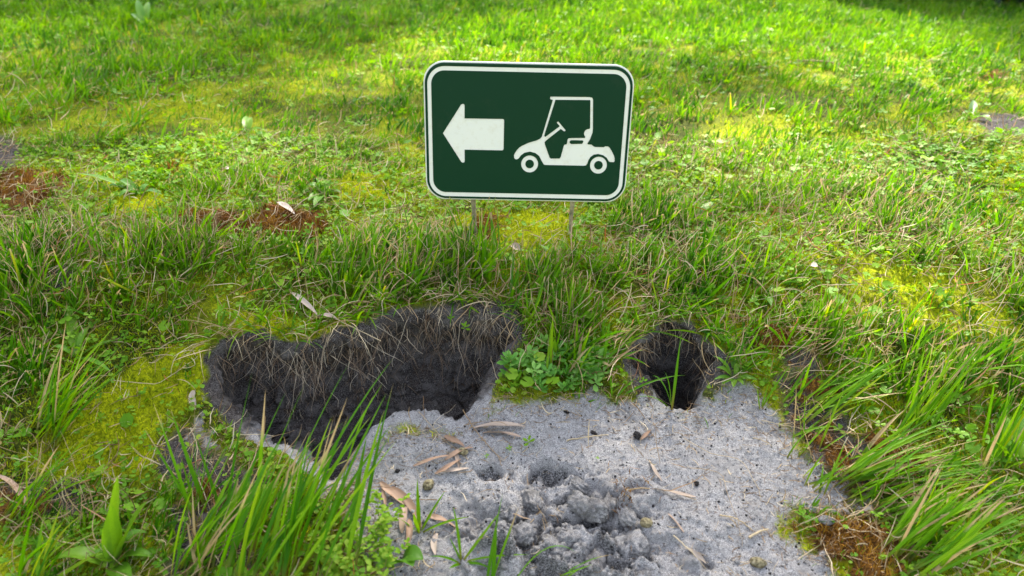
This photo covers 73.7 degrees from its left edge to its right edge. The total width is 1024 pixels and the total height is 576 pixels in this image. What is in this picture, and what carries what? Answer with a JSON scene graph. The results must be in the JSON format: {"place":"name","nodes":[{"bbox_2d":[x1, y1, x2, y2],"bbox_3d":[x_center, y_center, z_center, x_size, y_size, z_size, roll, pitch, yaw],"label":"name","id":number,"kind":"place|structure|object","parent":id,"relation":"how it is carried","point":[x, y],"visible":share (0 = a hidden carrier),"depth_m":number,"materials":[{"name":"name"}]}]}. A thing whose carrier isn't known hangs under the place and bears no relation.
{"place":"outdoors","nodes":[
{"label":"outdoors","id":0,"kind":"place"},
{"bbox_2d":[0,0,1023,575],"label":"ground","id":1,"kind":"structure","parent":0,"point":[432,394],"depth_m":0.96,"materials":[{"name":"plant"}]},
{"bbox_2d":[0,475,25,502],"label":"fallen leaf","id":2,"kind":"object","parent":1,"relation":"on","point":[5,478],"visible":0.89,"depth_m":0.81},
{"bbox_2d":[1,438,99,535],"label":"grass tuft","id":3,"kind":"object","parent":1,"relation":"on","point":[20,497],"visible":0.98,"depth_m":0.78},
{"bbox_2d":[17,507,102,575],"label":"grass tuft","id":4,"kind":"object","parent":1,"relation":"on","point":[37,554],"visible":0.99,"depth_m":0.72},
{"bbox_2d":[25,324,129,453],"bbox_3d":[-0.541,0.106,0.855,0.189,0.198,0.092,0,25,0],"label":"grass tuft","id":5,"kind":"object","parent":1,"relation":"on","point":[65,409],"visible":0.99,"depth_m":0.85,"materials":[{"name":"plant"}]},
{"bbox_2d":[53,310,115,370],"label":"plantain plant","id":6,"kind":"object","parent":1,"relation":"on","point":[79,336],"visible":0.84,"depth_m":0.95,"materials":[{"name":"green plant"}]},
{"bbox_2d":[58,475,152,575],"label":"plantain plant","id":7,"kind":"object","parent":1,"relation":"on","point":[113,539],"visible":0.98,"depth_m":0.73,"materials":[{"name":"green plant"}]},
{"bbox_2d":[61,173,161,196],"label":"plantain plant","id":8,"kind":"object","parent":1,"relation":"on","point":[131,184],"visible":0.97,"depth_m":1.26,"materials":[{"name":"plant"}]},
{"bbox_2d":[131,0,163,25],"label":"plantain plant","id":9,"kind":"object","parent":1,"relation":"on","point":[143,11],"visible":0.73,"depth_m":2.52,"materials":[{"name":"green plant"}]},
{"bbox_2d":[150,422,174,462],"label":"dry stalk","id":10,"kind":"object","parent":1,"relation":"on","point":[160,439],"visible":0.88,"depth_m":0.87,"materials":[{"name":"plant"}]},
{"bbox_2d":[188,390,195,409],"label":"fallen leaf","id":11,"kind":"object","parent":1,"relation":"on","point":[192,394],"visible":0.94,"depth_m":0.91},
{"bbox_2d":[190,429,197,459],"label":"dry stalk","id":12,"kind":"object","parent":1,"relation":"on","point":[196,444],"visible":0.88,"depth_m":0.87,"materials":[{"name":"plant"}]},
{"bbox_2d":[146,403,248,529],"bbox_3d":[-0.342,0.188,0.772,0.139,0.177,0.063,0,25,0],"label":"grass tuft","id":13,"kind":"object","parent":1,"relation":"on","point":[185,494],"visible":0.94,"depth_m":0.78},
{"bbox_2d":[171,486,260,575],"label":"grass tuft","id":14,"kind":"object","parent":1,"relation":"on","point":[210,544],"visible":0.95,"depth_m":0.72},
{"bbox_2d":[238,116,260,131],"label":"plantain plant","id":15,"kind":"object","parent":1,"relation":"on","point":[247,121],"visible":0.94,"depth_m":1.54,"materials":[{"name":"green plant"}]},
{"bbox_2d":[188,360,396,575],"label":"grass tuft","id":16,"kind":"object","parent":1,"relation":"on","point":[293,519],"visible":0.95,"depth_m":0.73,"materials":[{"name":"plant"}]},
{"bbox_2d":[292,292,316,314],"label":"fallen leaf","id":17,"kind":"object","parent":1,"relation":"on","point":[305,302],"visible":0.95,"depth_m":0.98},
{"bbox_2d":[308,176,339,205],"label":"plantain plant","id":18,"kind":"object","parent":1,"relation":"on","point":[317,197],"visible":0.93,"depth_m":1.23,"materials":[{"name":"green plant"}]},
{"bbox_2d":[317,313,336,319],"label":"fallen leaf","id":19,"kind":"object","parent":1,"relation":"on","point":[328,315],"visible":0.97,"depth_m":0.96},
{"bbox_2d":[313,298,380,340],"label":"dry stalk","id":20,"kind":"object","parent":1,"relation":"on","point":[349,325],"visible":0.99,"depth_m":0.95,"materials":[{"name":"plant"}]},
{"bbox_2d":[308,489,410,575],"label":"chickweed","id":21,"kind":"object","parent":1,"relation":"on","point":[385,551],"visible":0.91,"depth_m":0.75,"materials":[{"name":"green plant"}]},
{"bbox_2d":[381,488,386,504],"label":"fallen leaf","id":22,"kind":"object","parent":1,"relation":"on","point":[384,496],"visible":0.85,"depth_m":0.81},
{"bbox_2d":[380,481,404,504],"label":"fallen leaf","id":23,"kind":"object","parent":1,"relation":"on","point":[392,492],"visible":0.92,"depth_m":0.82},
{"bbox_2d":[377,544,422,567],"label":"plantain plant","id":24,"kind":"object","parent":1,"relation":"on","point":[412,553],"visible":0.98,"depth_m":0.75,"materials":[{"name":"green plant"}]},
{"bbox_2d":[399,505,406,532],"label":"fallen leaf","id":25,"kind":"object","parent":1,"relation":"on","point":[402,523],"visible":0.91,"depth_m":0.79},
{"bbox_2d":[392,486,421,526],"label":"fallen leaf","id":26,"kind":"object","parent":1,"relation":"on","point":[409,503],"visible":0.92,"depth_m":0.81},
{"bbox_2d":[405,519,412,546],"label":"fallen leaf","id":27,"kind":"object","parent":1,"relation":"on","point":[409,531],"visible":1,"depth_m":0.78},
{"bbox_2d":[422,479,433,489],"bbox_3d":[-0.102,0.239,0.831,0.013,0.013,0.017,14,29,28],"label":"seed pod","id":28,"kind":"object","parent":1,"relation":"on","point":[428,484],"visible":1,"depth_m":0.83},
{"bbox_2d":[413,455,447,466],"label":"fallen leaf","id":29,"kind":"object","parent":1,"relation":"on","point":[425,460],"visible":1,"depth_m":0.85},
{"bbox_2d":[398,480,465,533],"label":"grass seedling","id":30,"kind":"object","parent":1,"relation":"on","point":[417,522],"depth_m":0.79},
{"bbox_2d":[430,533,437,554],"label":"fallen leaf","id":31,"kind":"object","parent":1,"relation":"on","point":[433,544],"visible":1,"depth_m":0.77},
{"bbox_2d":[427,514,454,526],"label":"fallen leaf","id":32,"kind":"object","parent":1,"relation":"on","point":[437,517],"visible":0.98,"depth_m":0.80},
{"bbox_2d":[419,412,467,459],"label":"dry stalk","id":33,"kind":"object","parent":1,"relation":"on","point":[438,433],"visible":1,"depth_m":0.88,"materials":[{"name":"plant"}]},
{"bbox_2d":[435,459,460,473],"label":"fallen leaf","id":34,"kind":"object","parent":1,"relation":"on","point":[446,466],"visible":1,"depth_m":0.84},
{"bbox_2d":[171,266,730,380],"bbox_3d":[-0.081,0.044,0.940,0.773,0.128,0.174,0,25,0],"label":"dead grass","id":35,"kind":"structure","parent":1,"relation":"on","point":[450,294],"depth_m":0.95,"materials":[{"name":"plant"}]},
{"bbox_2d":[444,435,463,445],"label":"fallen leaf","id":36,"kind":"object","parent":1,"relation":"on","point":[452,439],"visible":1,"depth_m":0.86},
{"bbox_2d":[442,467,467,471],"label":"fallen leaf","id":37,"kind":"object","parent":1,"relation":"on","point":[454,469],"visible":1,"depth_m":0.84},
{"bbox_2d":[455,454,459,466],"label":"fallen leaf","id":38,"kind":"object","parent":1,"relation":"on","point":[457,458],"visible":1,"depth_m":0.85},
{"bbox_2d":[445,447,472,460],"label":"fallen leaf","id":39,"kind":"object","parent":1,"relation":"on","point":[453,453],"visible":1,"depth_m":0.85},
{"bbox_2d":[170,260,754,369],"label":"grass","id":40,"kind":"structure","parent":1,"relation":"on","point":[261,316],"depth_m":0.96,"materials":[{"name":"plant"}]},
{"bbox_2d":[458,447,467,454],"bbox_3d":[-0.061,0.205,0.857,0.015,0.009,0.011,10,27,21],"label":"seed pod","id":41,"kind":"object","parent":1,"relation":"on","point":[464,451],"visible":1,"depth_m":0.85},
{"bbox_2d":[461,321,469,329],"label":"weed seedling","id":42,"kind":"object","parent":1,"relation":"on","point":[464,324],"visible":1,"depth_m":0.96,"materials":[{"name":"green plant"}]},
{"bbox_2d":[214,308,726,433],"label":"roots","id":43,"kind":"object","parent":1,"relation":"on","point":[350,353],"visible":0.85,"depth_m":0.98,"materials":[{"name":"plant"}]},
{"bbox_2d":[429,508,527,567],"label":"grass seedling","id":44,"kind":"object","parent":1,"relation":"on","point":[459,555],"depth_m":0.74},
{"bbox_2d":[463,410,501,464],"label":"dry stalk","id":45,"kind":"object","parent":1,"relation":"on","point":[480,436],"visible":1,"depth_m":0.87,"materials":[{"name":"plant"}]},
{"bbox_2d":[474,421,524,427],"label":"fallen leaf","id":46,"kind":"object","parent":1,"relation":"on","point":[498,423],"visible":1,"depth_m":0.89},
{"bbox_2d":[483,431,520,436],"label":"fallen leaf","id":47,"kind":"object","parent":1,"relation":"on","point":[515,434],"visible":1,"depth_m":0.88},
{"bbox_2d":[0,22,1011,575],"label":"dead moss","id":48,"kind":"object","parent":1,"relation":"on","point":[48,186],"visible":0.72,"depth_m":1.12,"materials":[{"name":"plant"}]},
{"bbox_2d":[279,202,294,213],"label":"fallen leaf","id":49,"kind":"object","parent":48,"relation":"on","point":[286,205],"visible":0.84,"depth_m":1.16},
{"bbox_2d":[0,0,1023,575],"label":"grass","id":50,"kind":"structure","parent":1,"relation":"on","point":[660,20],"depth_m":1.39,"materials":[{"name":"plant"}]},
{"bbox_2d":[0,0,1023,575],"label":"clover","id":51,"kind":"object","parent":1,"relation":"on","point":[126,420],"visible":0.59,"depth_m":1.15,"materials":[{"name":"green plant"}]},
{"bbox_2d":[0,26,1023,575],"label":"moss","id":52,"kind":"object","parent":1,"relation":"on","point":[348,188],"visible":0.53,"depth_m":1.07,"materials":[{"name":"plant"}]},
{"bbox_2d":[112,356,197,383],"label":"dry stalk","id":53,"kind":"object","parent":52,"relation":"on","point":[151,383],"visible":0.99,"depth_m":0.92,"materials":[{"name":"plant"}]},
{"bbox_2d":[500,504,526,524],"bbox_3d":[0.002,0.269,0.810,0.027,0.024,0.026,-23,34,-40],"label":"soil clod","id":54,"kind":"object","parent":1,"relation":"on","point":[508,515],"visible":0.97,"depth_m":0.81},
{"bbox_2d":[509,243,519,249],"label":"fallen leaf","id":55,"kind":"object","parent":1,"relation":"on","point":[514,246],"visible":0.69,"depth_m":1.06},
{"bbox_2d":[513,521,536,545],"bbox_3d":[0.013,0.277,0.770,0.028,0.023,0.030,7,26,15],"label":"soil clod","id":56,"kind":"object","parent":1,"relation":"on","point":[525,532],"visible":0.97,"depth_m":0.76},
{"bbox_2d":[424,61,633,237],"bbox_3d":[0.023,-0.179,1.053,0.311,0.327,0.027,0,25,0],"label":"golf cart sign","id":57,"kind":"object","parent":1,"relation":"on","point":[527,131],"visible":0.98,"depth_m":1.02,"materials":[{"name":"metal"}]},
{"bbox_2d":[523,435,534,445],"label":"weed seedling","id":58,"kind":"object","parent":1,"relation":"on","point":[525,439],"visible":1,"depth_m":0.87,"materials":[{"name":"green plant"}]},
{"bbox_2d":[523,487,542,512],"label":"soil clod","id":59,"kind":"object","parent":1,"relation":"on","point":[532,498],"visible":1,"depth_m":0.81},
{"bbox_2d":[486,494,606,575],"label":"grass seedling","id":60,"kind":"object","parent":1,"relation":"on","point":[492,560],"depth_m":0.72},
{"bbox_2d":[182,339,928,575],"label":"plant fibres","id":61,"kind":"object","parent":1,"relation":"on","point":[487,408],"visible":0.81,"depth_m":0.85,"materials":[{"name":"plant"}]},
{"bbox_2d":[497,332,615,392],"bbox_3d":[0.061,0.099,0.934,0.165,0.061,0.087,0,25,0],"label":"speedwell patch","id":62,"kind":"object","parent":1,"relation":"on","point":[509,357],"visible":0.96,"depth_m":0.93,"materials":[{"name":"green plant"}]},
{"bbox_2d":[545,310,614,381],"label":"grass tuft","id":63,"kind":"object","parent":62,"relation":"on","point":[552,344],"visible":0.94,"depth_m":0.93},
{"bbox_2d":[594,317,661,378],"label":"grass tuft","id":64,"kind":"object","parent":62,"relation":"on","point":[613,352],"visible":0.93,"depth_m":0.94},
{"bbox_2d":[542,534,573,564],"bbox_3d":[0.051,0.294,0.761,0.044,0.028,0.040,8,26,15],"label":"soil clod","id":65,"kind":"object","parent":1,"relation":"on","point":[561,550],"visible":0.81,"depth_m":0.75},
{"bbox_2d":[556,529,592,548],"bbox_3d":[0.069,0.286,0.771,0.042,0.026,0.030,-5,26,-11],"label":"soil clod","id":66,"kind":"object","parent":1,"relation":"on","point":[570,538],"visible":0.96,"depth_m":0.77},
{"bbox_2d":[570,476,588,494],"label":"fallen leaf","id":67,"kind":"object","parent":1,"relation":"on","point":[580,485],"visible":0.92,"depth_m":0.82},
{"bbox_2d":[375,469,791,575],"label":"sand crumbs","id":68,"kind":"object","parent":1,"relation":"on","point":[640,516],"visible":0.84,"depth_m":0.77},
{"bbox_2d":[566,490,608,523],"bbox_3d":[0.087,0.257,0.795,0.052,0.030,0.031,15,29,28],"label":"soil clod","id":69,"kind":"object","parent":1,"relation":"on","point":[593,510],"visible":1,"depth_m":0.79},
{"bbox_2d":[566,434,608,440],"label":"dry stalk","id":70,"kind":"object","parent":1,"relation":"on","point":[584,437],"visible":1,"depth_m":0.87,"materials":[{"name":"plant"}]},
{"bbox_2d":[320,379,864,575],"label":"sand grains","id":71,"kind":"object","parent":1,"relation":"on","point":[680,523],"visible":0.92,"depth_m":0.84},
{"bbox_2d":[584,546,612,569],"bbox_3d":[0.094,0.309,0.771,0.042,0.032,0.053,4,26,9],"label":"soil clod","id":72,"kind":"object","parent":1,"relation":"on","point":[595,551],"visible":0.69,"depth_m":0.76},
{"bbox_2d":[334,379,865,575],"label":"soil crumbs","id":73,"kind":"object","parent":1,"relation":"on","point":[653,506],"visible":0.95,"depth_m":0.83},
{"bbox_2d":[601,491,616,522],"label":"soil clod","id":74,"kind":"object","parent":1,"relation":"on","point":[609,500],"visible":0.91,"depth_m":0.80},
{"bbox_2d":[615,502,636,526],"bbox_3d":[0.132,0.262,0.797,0.024,0.018,0.043,-6,26,-12],"label":"soil clod","id":75,"kind":"object","parent":1,"relation":"on","point":[626,515],"visible":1,"depth_m":0.79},
{"bbox_2d":[614,528,650,556],"bbox_3d":[0.135,0.289,0.773,0.044,0.024,0.033,2,25,4],"label":"soil clod","id":76,"kind":"object","parent":1,"relation":"on","point":[623,539],"visible":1,"depth_m":0.77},
{"bbox_2d":[633,431,640,439],"bbox_3d":[0.161,0.189,0.876,0.010,0.010,0.013,-10,27,-20],"label":"soil lump","id":77,"kind":"object","parent":1,"relation":"on","point":[637,435],"visible":1,"depth_m":0.87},
{"bbox_2d":[603,372,681,399],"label":"grass seedling","id":78,"kind":"object","parent":1,"relation":"on","point":[631,390],"depth_m":0.92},
{"bbox_2d":[640,429,651,439],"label":"fallen leaf","id":79,"kind":"object","parent":1,"relation":"on","point":[644,435],"visible":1,"depth_m":0.88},
{"bbox_2d":[640,518,652,527],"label":"pebble","id":80,"kind":"object","parent":1,"relation":"on","point":[646,522],"visible":1,"depth_m":0.78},
{"bbox_2d":[611,487,695,499],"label":"dry stalk","id":81,"kind":"object","parent":1,"relation":"on","point":[657,488],"visible":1,"depth_m":0.82,"materials":[{"name":"plant"}]},
{"bbox_2d":[649,460,661,480],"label":"fallen leaf","id":82,"kind":"object","parent":1,"relation":"on","point":[655,470],"visible":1,"depth_m":0.83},
{"bbox_2d":[639,333,681,410],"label":"grass seedling","id":83,"kind":"object","parent":1,"relation":"on","point":[675,382],"depth_m":0.90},
{"bbox_2d":[652,488,695,496],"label":"fallen leaf","id":84,"kind":"object","parent":1,"relation":"on","point":[682,493],"visible":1,"depth_m":0.81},
{"bbox_2d":[668,513,683,531],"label":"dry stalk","id":85,"kind":"object","parent":1,"relation":"on","point":[676,522],"visible":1,"depth_m":0.79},
{"bbox_2d":[673,535,705,568],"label":"dry stalk","id":86,"kind":"object","parent":1,"relation":"on","point":[688,548],"visible":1,"depth_m":0.76,"materials":[{"name":"plant"}]},
{"bbox_2d":[688,548,705,563],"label":"fallen leaf","id":87,"kind":"object","parent":1,"relation":"on","point":[698,555],"visible":1,"depth_m":0.76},
{"bbox_2d":[686,201,714,221],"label":"plantain plant","id":88,"kind":"object","parent":1,"relation":"on","point":[706,205],"visible":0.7,"depth_m":1.17,"materials":[{"name":"green plant"}]},
{"bbox_2d":[696,468,741,538],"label":"dry stalk","id":89,"kind":"object","parent":1,"relation":"on","point":[727,493],"visible":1,"depth_m":0.82,"materials":[{"name":"plant"}]},
{"bbox_2d":[684,438,760,497],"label":"dry stalk","id":90,"kind":"object","parent":1,"relation":"on","point":[727,456],"visible":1,"depth_m":0.85,"materials":[{"name":"plant"}]},
{"bbox_2d":[715,336,756,387],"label":"plantain plant","id":91,"kind":"object","parent":1,"relation":"on","point":[732,380],"visible":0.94,"depth_m":0.93,"materials":[{"name":"green plant"}]},
{"bbox_2d":[720,514,751,529],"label":"dry stalk","id":92,"kind":"object","parent":1,"relation":"on","point":[735,518],"visible":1,"depth_m":0.79,"materials":[{"name":"plant"}]},
{"bbox_2d":[749,557,766,567],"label":"pebble","id":93,"kind":"object","parent":1,"relation":"on","point":[757,562],"visible":1,"depth_m":0.75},
{"bbox_2d":[749,528,768,537],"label":"dry stalk","id":94,"kind":"object","parent":1,"relation":"on","point":[755,533],"visible":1,"depth_m":0.78,"materials":[{"name":"plant"}]},
{"bbox_2d":[751,267,772,305],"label":"plantain plant","id":95,"kind":"object","parent":1,"relation":"on","point":[770,300],"visible":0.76,"depth_m":1.00,"materials":[{"name":"green plant"}]},
{"bbox_2d":[756,367,788,410],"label":"grass seedling","id":96,"kind":"object","parent":1,"relation":"on","point":[767,398],"depth_m":0.90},
{"bbox_2d":[798,535,825,559],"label":"dry stalk","id":97,"kind":"object","parent":1,"relation":"on","point":[810,550],"visible":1,"depth_m":0.76,"materials":[{"name":"plant"}]},
{"bbox_2d":[810,262,821,270],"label":"fallen leaf","id":98,"kind":"object","parent":1,"relation":"on","point":[815,264],"visible":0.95,"depth_m":1.03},
{"bbox_2d":[798,60,849,66],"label":"dry stalk","id":99,"kind":"object","parent":1,"relation":"on","point":[821,61],"visible":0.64,"depth_m":2.02,"materials":[{"name":"plant"}]},
{"bbox_2d":[818,515,834,525],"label":"pebble","id":100,"kind":"object","parent":1,"relation":"on","point":[829,522],"visible":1,"depth_m":0.78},
{"bbox_2d":[787,391,867,458],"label":"grass tuft","id":101,"kind":"object","parent":1,"relation":"on","point":[818,429],"visible":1,"depth_m":0.86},
{"bbox_2d":[779,338,881,413],"bbox_3d":[0.425,0.117,0.903,0.145,0.091,0.054,-4,26,-8],"label":"grass tuft","id":102,"kind":"object","parent":1,"relation":"on","point":[823,384],"visible":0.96,"depth_m":0.90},
{"bbox_2d":[803,435,887,495],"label":"grass tuft","id":103,"kind":"object","parent":1,"relation":"on","point":[821,480],"visible":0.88,"depth_m":0.82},
{"bbox_2d":[793,353,910,424],"bbox_3d":[0.461,0.124,0.890,0.191,0.103,0.056,-6,26,-12],"label":"grass tuft","id":104,"kind":"object","parent":1,"relation":"on","point":[854,387],"visible":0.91,"depth_m":0.89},
{"bbox_2d":[861,507,877,518],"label":"fallen leaf","id":105,"kind":"object","parent":1,"relation":"on","point":[867,509],"visible":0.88,"depth_m":0.80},
{"bbox_2d":[834,410,952,490],"bbox_3d":[0.478,0.174,0.828,0.193,0.129,0.084,0,25,0],"label":"grass tuft","id":106,"kind":"object","parent":1,"relation":"on","point":[861,462],"visible":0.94,"depth_m":0.82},
{"bbox_2d":[840,437,998,505],"bbox_3d":[0.489,0.207,0.812,0.213,0.096,0.060,0,25,0],"label":"grass tuft","id":107,"kind":"object","parent":1,"relation":"on","point":[893,468],"visible":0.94,"depth_m":0.81,"materials":[{"name":"plant"}]},
{"bbox_2d":[861,472,993,524],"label":"grass tuft","id":108,"kind":"object","parent":1,"relation":"on","point":[902,492],"visible":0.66,"depth_m":0.80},
{"bbox_2d":[891,331,985,445],"bbox_3d":[0.539,0.123,0.865,0.128,0.158,0.053,-3,26,-6],"label":"grass tuft","id":109,"kind":"object","parent":1,"relation":"on","point":[928,408],"visible":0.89,"depth_m":0.86,"materials":[{"name":"plant"}]},
{"bbox_2d":[877,461,1010,564],"bbox_3d":[0.483,0.234,0.750,0.177,0.139,0.063,-11,27,-21],"label":"grass tuft","id":110,"kind":"object","parent":1,"relation":"on","point":[922,532],"visible":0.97,"depth_m":0.74,"materials":[{"name":"plant"}]},
{"bbox_2d":[905,492,1023,575],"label":"grass tuft","id":111,"kind":"object","parent":1,"relation":"on","point":[965,537],"visible":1,"depth_m":0.72,"materials":[{"name":"plant"}]},
{"bbox_2d":[962,100,991,120],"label":"plantain plant","id":112,"kind":"object","parent":1,"relation":"on","point":[973,105],"visible":0.81,"depth_m":1.63,"materials":[{"name":"green plant"}]},
{"bbox_2d":[979,374,1023,477],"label":"grass tuft","id":113,"kind":"object","parent":1,"relation":"on","point":[990,449],"visible":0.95,"depth_m":0.83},
{"bbox_2d":[989,0,1023,4],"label":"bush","id":114,"kind":"object","parent":1,"relation":"on","point":[1017,1],"visible":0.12,"depth_m":3.70,"materials":[{"name":"green plant"}]},
{"bbox_2d":[991,416,1023,469],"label":"plantain plant","id":115,"kind":"object","parent":1,"relation":"on","point":[1020,452],"visible":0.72,"depth_m":0.85,"materials":[{"name":"green plant"}]},
{"bbox_2d":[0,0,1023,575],"bbox_3d":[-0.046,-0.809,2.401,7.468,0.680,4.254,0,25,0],"label":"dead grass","id":116,"kind":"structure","parent":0,"point":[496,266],"depth_m":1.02,"materials":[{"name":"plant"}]}
]}

